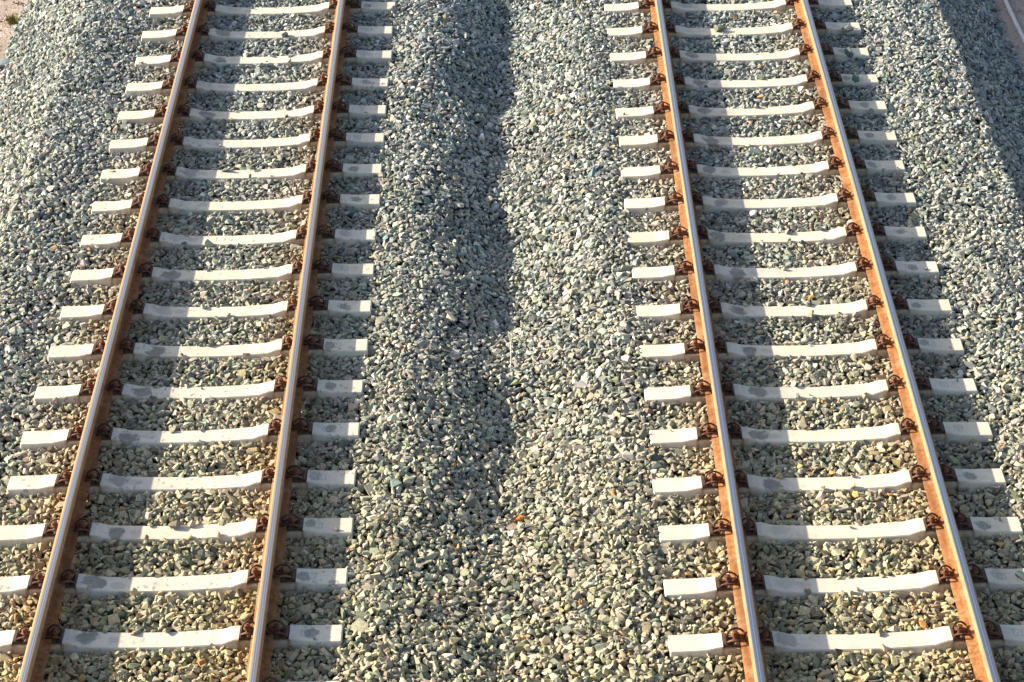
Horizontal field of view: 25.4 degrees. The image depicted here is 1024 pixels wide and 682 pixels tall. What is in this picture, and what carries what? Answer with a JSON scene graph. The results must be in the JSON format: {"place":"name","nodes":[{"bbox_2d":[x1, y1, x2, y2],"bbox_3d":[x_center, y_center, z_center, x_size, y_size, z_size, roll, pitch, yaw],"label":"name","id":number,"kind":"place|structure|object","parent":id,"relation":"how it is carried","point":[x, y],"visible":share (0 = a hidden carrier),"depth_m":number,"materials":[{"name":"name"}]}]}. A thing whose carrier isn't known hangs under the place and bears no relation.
{"place":"outdoors","nodes":[
{"label":"outdoors","id":0,"kind":"place"},
{"bbox_2d":[0,0,1023,83],"bbox_3d":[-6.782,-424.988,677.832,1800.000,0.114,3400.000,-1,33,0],"label":"ground","id":1,"kind":"structure","parent":0,"point":[9,6],"depth_m":25.26,"materials":[{"name":"brown soil"}]},
{"bbox_2d":[0,11,23,27],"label":"grass tuft","id":2,"kind":"object","parent":1,"relation":"on","point":[11,19],"visible":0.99,"depth_m":25.59,"materials":[{"name":"green plant"}]},
{"bbox_2d":[0,0,1023,681],"bbox_3d":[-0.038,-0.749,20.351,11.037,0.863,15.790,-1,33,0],"label":"ballast","id":3,"kind":"structure","parent":1,"relation":"on","point":[954,70],"depth_m":18.72,"materials":[{"name":"gravel"}]},
{"bbox_2d":[0,58,9,69],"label":"loose stone","id":4,"kind":"object","parent":3,"relation":"on","point":[3,62],"visible":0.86,"depth_m":24.48,"materials":[{"name":"grey stone"}]},
{"bbox_2d":[129,587,137,595],"bbox_3d":[-2.642,1.760,15.922,0.054,0.057,0.056,27,47,27],"label":"loose stone","id":5,"kind":"object","parent":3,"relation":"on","point":[133,591],"visible":1,"depth_m":15.91,"materials":[{"name":"beige stone"}]},
{"bbox_2d":[0,620,343,659],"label":"concrete sleeper","id":6,"kind":"object","parent":3,"relation":"on","point":[72,641],"visible":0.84,"depth_m":15.47,"materials":[{"name":"concrete"}]},
{"bbox_2d":[0,563,348,604],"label":"concrete sleeper","id":7,"kind":"object","parent":3,"relation":"on","point":[298,580],"visible":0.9,"depth_m":15.98,"materials":[{"name":"concrete"}]},
{"bbox_2d":[0,513,353,553],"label":"concrete sleeper","id":8,"kind":"object","parent":3,"relation":"on","point":[11,536],"visible":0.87,"depth_m":16.47,"materials":[{"name":"concrete"}]},
{"bbox_2d":[168,520,180,528],"bbox_3d":[-2.455,1.335,16.557,0.095,0.031,0.064,-9,39,-2],"label":"loose stone","id":9,"kind":"object","parent":8,"relation":"on","point":[175,524],"visible":1,"depth_m":16.54,"materials":[{"name":"beige stone"}]},
{"bbox_2d":[7,465,356,502],"bbox_3d":[-2.468,1.080,17.038,2.600,0.286,0.286,-1,33,1],"label":"concrete sleeper","id":10,"kind":"object","parent":3,"relation":"on","point":[47,486],"visible":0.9,"depth_m":16.98,"materials":[{"name":"concrete"}]},
{"bbox_2d":[20,418,359,456],"bbox_3d":[-2.474,0.751,17.542,2.600,0.286,0.286,-2,33,0],"label":"concrete sleeper","id":11,"kind":"object","parent":3,"relation":"on","point":[309,433],"visible":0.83,"depth_m":17.48,"materials":[{"name":"concrete"},{"name":"steel"},{"name":"rubber"}]},
{"bbox_2d":[34,375,363,410],"bbox_3d":[-2.479,0.423,18.051,2.600,0.286,0.286,-1,33,1],"label":"concrete sleeper","id":12,"kind":"object","parent":3,"relation":"on","point":[73,395],"visible":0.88,"depth_m":17.99,"materials":[{"name":"concrete"}]},
{"bbox_2d":[48,334,368,367],"bbox_3d":[-2.471,0.099,18.552,2.600,0.286,0.286,-1,33,0],"label":"concrete sleeper","id":13,"kind":"object","parent":3,"relation":"on","point":[133,352],"visible":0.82,"depth_m":18.49,"materials":[{"name":"concrete"}]},
{"bbox_2d":[60,295,371,328],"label":"concrete sleeper","id":14,"kind":"object","parent":3,"relation":"on","point":[153,312],"visible":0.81,"depth_m":19.00,"materials":[{"name":"concrete"}]},
{"bbox_2d":[70,259,374,289],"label":"concrete sleeper","id":15,"kind":"object","parent":3,"relation":"on","point":[110,277],"visible":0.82,"depth_m":19.49,"materials":[{"name":"concrete"}]},
{"bbox_2d":[80,225,376,256],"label":"concrete sleeper","id":16,"kind":"object","parent":3,"relation":"on","point":[167,241],"visible":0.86,"depth_m":20.00,"materials":[{"name":"concrete"}]},
{"bbox_2d":[91,190,380,221],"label":"concrete sleeper","id":17,"kind":"object","parent":3,"relation":"on","point":[129,208],"visible":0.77,"depth_m":20.51,"materials":[{"name":"concrete"}]},
{"bbox_2d":[100,159,382,187],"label":"concrete sleeper","id":18,"kind":"object","parent":3,"relation":"on","point":[120,177],"visible":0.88,"depth_m":21.01,"materials":[{"name":"concrete"}]},
{"bbox_2d":[109,128,384,157],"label":"concrete sleeper","id":19,"kind":"object","parent":3,"relation":"on","point":[349,140],"visible":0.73,"depth_m":21.51,"materials":[{"name":"concrete"},{"name":"steel"},{"name":"rubber"}]},
{"bbox_2d":[18,0,209,681],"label":"steel rail","id":20,"kind":"object","parent":19,"relation":"on","point":[35,659],"visible":1,"depth_m":17.94,"materials":[{"name":"metal"}]},
{"bbox_2d":[245,0,350,681],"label":"steel rail","id":21,"kind":"object","parent":19,"relation":"on","point":[259,658],"visible":1,"depth_m":17.87,"materials":[{"name":"metal"}]},
{"bbox_2d":[117,101,386,128],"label":"concrete sleeper","id":22,"kind":"object","parent":3,"relation":"on","point":[157,116],"visible":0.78,"depth_m":22.01,"materials":[{"name":"concrete"}]},
{"bbox_2d":[125,74,388,101],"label":"concrete sleeper","id":23,"kind":"object","parent":3,"relation":"on","point":[316,85],"visible":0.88,"depth_m":22.51,"materials":[{"name":"concrete"},{"name":"steel"},{"name":"rubber"}]},
{"bbox_2d":[135,46,392,73],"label":"concrete sleeper","id":24,"kind":"object","parent":3,"relation":"on","point":[350,57],"visible":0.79,"depth_m":23.02,"materials":[{"name":"concrete"},{"name":"steel"},{"name":"rubber"}]},
{"bbox_2d":[141,22,392,47],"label":"concrete sleeper","id":25,"kind":"object","parent":3,"relation":"on","point":[165,37],"visible":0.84,"depth_m":23.53,"materials":[{"name":"concrete"}]},
{"bbox_2d":[149,0,395,23],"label":"concrete sleeper","id":26,"kind":"object","parent":3,"relation":"on","point":[217,10],"visible":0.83,"depth_m":24.03,"materials":[{"name":"concrete"}]},
{"bbox_2d":[236,676,339,681],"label":"concrete sleeper","id":27,"kind":"object","parent":3,"relation":"on","point":[263,680],"visible":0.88,"depth_m":15.02,"materials":[{"name":"concrete"}]},
{"bbox_2d":[494,332,512,367],"bbox_3d":[-0.072,0.061,18.736,0.159,0.094,0.652,-1,33,0],"label":"dry twig","id":28,"kind":"object","parent":3,"relation":"on","point":[507,346],"visible":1,"depth_m":18.70,"materials":[{"name":"beige wood"}]},
{"bbox_2d":[491,512,519,524],"bbox_3d":[-0.037,1.318,16.779,0.250,0.021,0.044,-20,37,-26],"label":"dry twig","id":29,"kind":"object","parent":3,"relation":"on","point":[505,521],"visible":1,"depth_m":16.76,"materials":[{"name":"brown wood"}]},
{"bbox_2d":[514,515,524,522],"bbox_3d":[0.061,1.314,16.826,0.086,0.055,0.077,-26,46,-25],"label":"loose stone","id":30,"kind":"object","parent":3,"relation":"on","point":[519,518],"visible":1,"depth_m":16.80,"materials":[{"name":"orange stone"}]},
{"bbox_2d":[682,540,696,547],"bbox_3d":[1.266,1.453,16.259,0.114,0.056,0.061,-19,37,-25],"label":"loose stone","id":31,"kind":"object","parent":3,"relation":"on","point":[693,543],"visible":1,"depth_m":16.25,"materials":[{"name":"grey stone"}]},
{"bbox_2d":[604,0,852,17],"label":"concrete sleeper","id":32,"kind":"object","parent":3,"relation":"on","point":[678,8],"visible":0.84,"depth_m":23.85,"materials":[{"name":"concrete"},{"name":"steel"},{"name":"rubber"}]},
{"bbox_2d":[607,18,860,42],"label":"concrete sleeper","id":33,"kind":"object","parent":3,"relation":"on","point":[678,31],"visible":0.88,"depth_m":23.34,"materials":[{"name":"concrete"},{"name":"steel"},{"name":"rubber"}]},
{"bbox_2d":[714,25,724,31],"bbox_3d":[2.136,-3.215,23.406,0.105,0.059,0.084,-18,42,-16],"label":"loose stone","id":34,"kind":"object","parent":33,"relation":"on","point":[717,28],"visible":1,"depth_m":23.39,"materials":[{"name":"grey stone"}]},
{"bbox_2d":[841,25,853,32],"bbox_3d":[3.428,-3.184,23.268,0.146,0.058,0.074,-12,40,-7],"label":"loose stone","id":35,"kind":"object","parent":33,"relation":"on","point":[847,28],"visible":1,"depth_m":23.25,"materials":[{"name":"grey stone"}]},
{"bbox_2d":[610,43,869,69],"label":"concrete sleeper","id":36,"kind":"object","parent":3,"relation":"on","point":[679,56],"visible":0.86,"depth_m":22.85,"materials":[{"name":"concrete"},{"name":"steel"},{"name":"rubber"}]},
{"bbox_2d":[845,47,853,57],"bbox_3d":[3.382,-2.897,22.814,0.078,0.082,0.109,-22,38,-29],"label":"loose stone","id":37,"kind":"object","parent":36,"relation":"on","point":[849,52],"visible":1,"depth_m":22.79,"materials":[{"name":"grey stone"}]},
{"bbox_2d":[613,70,878,95],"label":"concrete sleeper","id":38,"kind":"object","parent":3,"relation":"on","point":[806,81],"visible":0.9,"depth_m":22.34,"materials":[{"name":"concrete"}]},
{"bbox_2d":[852,72,858,82],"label":"loose stone","id":39,"kind":"object","parent":38,"relation":"on","point":[855,77],"visible":1,"depth_m":22.30,"materials":[{"name":"grey stone"}]},
{"bbox_2d":[615,96,886,125],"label":"concrete sleeper","id":40,"kind":"object","parent":3,"relation":"on","point":[656,112],"visible":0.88,"depth_m":21.84,"materials":[{"name":"concrete"},{"name":"steel"},{"name":"rubber"}]},
{"bbox_2d":[619,126,896,154],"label":"concrete sleeper","id":41,"kind":"object","parent":3,"relation":"on","point":[660,142],"visible":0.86,"depth_m":21.33,"materials":[{"name":"concrete"},{"name":"steel"},{"name":"rubber"}]},
{"bbox_2d":[649,0,768,681],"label":"steel rail","id":42,"kind":"object","parent":41,"relation":"on","point":[752,648],"visible":1,"depth_m":17.73,"materials":[{"name":"metal"}]},
{"bbox_2d":[620,156,905,186],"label":"concrete sleeper","id":43,"kind":"object","parent":3,"relation":"on","point":[868,168],"visible":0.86,"depth_m":20.83,"materials":[{"name":"concrete"}]},
{"bbox_2d":[624,188,916,217],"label":"concrete sleeper","id":44,"kind":"object","parent":3,"relation":"on","point":[710,205],"visible":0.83,"depth_m":20.33,"materials":[{"name":"concrete"},{"name":"steel"},{"name":"rubber"}]},
{"bbox_2d":[628,222,926,253],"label":"concrete sleeper","id":45,"kind":"object","parent":3,"relation":"on","point":[842,235],"visible":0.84,"depth_m":19.82,"materials":[{"name":"concrete"}]},
{"bbox_2d":[632,256,938,287],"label":"concrete sleeper","id":46,"kind":"object","parent":3,"relation":"on","point":[714,273],"visible":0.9,"depth_m":19.32,"materials":[{"name":"concrete"},{"name":"steel"},{"name":"rubber"}]},
{"bbox_2d":[636,294,951,327],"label":"concrete sleeper","id":47,"kind":"object","parent":3,"relation":"on","point":[866,309],"visible":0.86,"depth_m":18.81,"materials":[{"name":"concrete"}]},
{"bbox_2d":[639,333,963,368],"bbox_3d":[2.333,0.094,18.367,2.600,0.286,0.286,-1,33,0],"label":"concrete sleeper","id":48,"kind":"object","parent":3,"relation":"on","point":[740,352],"visible":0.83,"depth_m":18.31,"materials":[{"name":"concrete"},{"name":"steel"},{"name":"rubber"}]},
{"bbox_2d":[644,374,977,410],"bbox_3d":[2.340,0.418,17.864,2.600,0.286,0.286,-2,33,0],"label":"concrete sleeper","id":49,"kind":"object","parent":3,"relation":"on","point":[929,388],"visible":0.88,"depth_m":17.80,"materials":[{"name":"concrete"}]},
{"bbox_2d":[649,417,992,453],"bbox_3d":[2.351,0.737,17.367,2.600,0.286,0.286,-1,33,0],"label":"concrete sleeper","id":50,"kind":"object","parent":3,"relation":"on","point":[948,433],"visible":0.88,"depth_m":17.30,"materials":[{"name":"concrete"}]},
{"bbox_2d":[652,464,1005,504],"bbox_3d":[2.343,1.071,16.855,2.600,0.286,0.286,-2,33,0],"label":"concrete sleeper","id":51,"kind":"object","parent":3,"relation":"on","point":[954,478],"visible":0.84,"depth_m":16.80,"materials":[{"name":"concrete"}]},
{"bbox_2d":[658,512,1022,552],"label":"concrete sleeper","id":52,"kind":"object","parent":3,"relation":"on","point":[918,529],"visible":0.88,"depth_m":16.30,"materials":[{"name":"concrete"}]},
{"bbox_2d":[663,564,1023,606],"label":"concrete sleeper","id":53,"kind":"object","parent":3,"relation":"on","point":[930,582],"visible":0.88,"depth_m":15.80,"materials":[{"name":"concrete"}]},
{"bbox_2d":[1015,570,1023,579],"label":"loose stone","id":54,"kind":"object","parent":53,"relation":"on","point":[1019,574],"visible":1,"depth_m":15.80,"materials":[{"name":"grey stone"}]},
{"bbox_2d":[668,620,1023,665],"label":"concrete sleeper","id":55,"kind":"object","parent":3,"relation":"on","point":[943,638],"visible":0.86,"depth_m":15.29,"materials":[{"name":"concrete"}]},
{"bbox_2d":[904,617,919,631],"bbox_3d":[2.738,1.946,15.514,0.119,0.079,0.146,31,50,32],"label":"loose stone","id":56,"kind":"object","parent":3,"relation":"on","point":[906,625],"visible":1,"depth_m":15.49,"materials":[{"name":"beige stone"}]},
{"bbox_2d":[972,679,1011,681],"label":"concrete sleeper","id":57,"kind":"object","parent":3,"relation":"on","point":[977,680],"visible":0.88,"depth_m":14.84,"materials":[{"name":"concrete"}]},
{"bbox_2d":[0,0,1023,59],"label":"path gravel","id":58,"kind":"structure","parent":1,"relation":"on","point":[17,2],"depth_m":25.66,"materials":[{"name":"stone"}]},
{"bbox_2d":[1003,0,1023,43],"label":"conduit","id":59,"kind":"object","parent":1,"relation":"on","point":[1013,17],"visible":1,"depth_m":24.89,"materials":[{"name":"grey metal"}]},
{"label":"concrete sleeper","id":60,"kind":"object","parent":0,"visible":0},
{"bbox_2d":[793,0,1000,681],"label":"steel rail","id":61,"kind":"object","parent":60,"relation":"on","point":[983,662],"visible":1,"depth_m":17.68,"materials":[{"name":"metal"}]}
]}

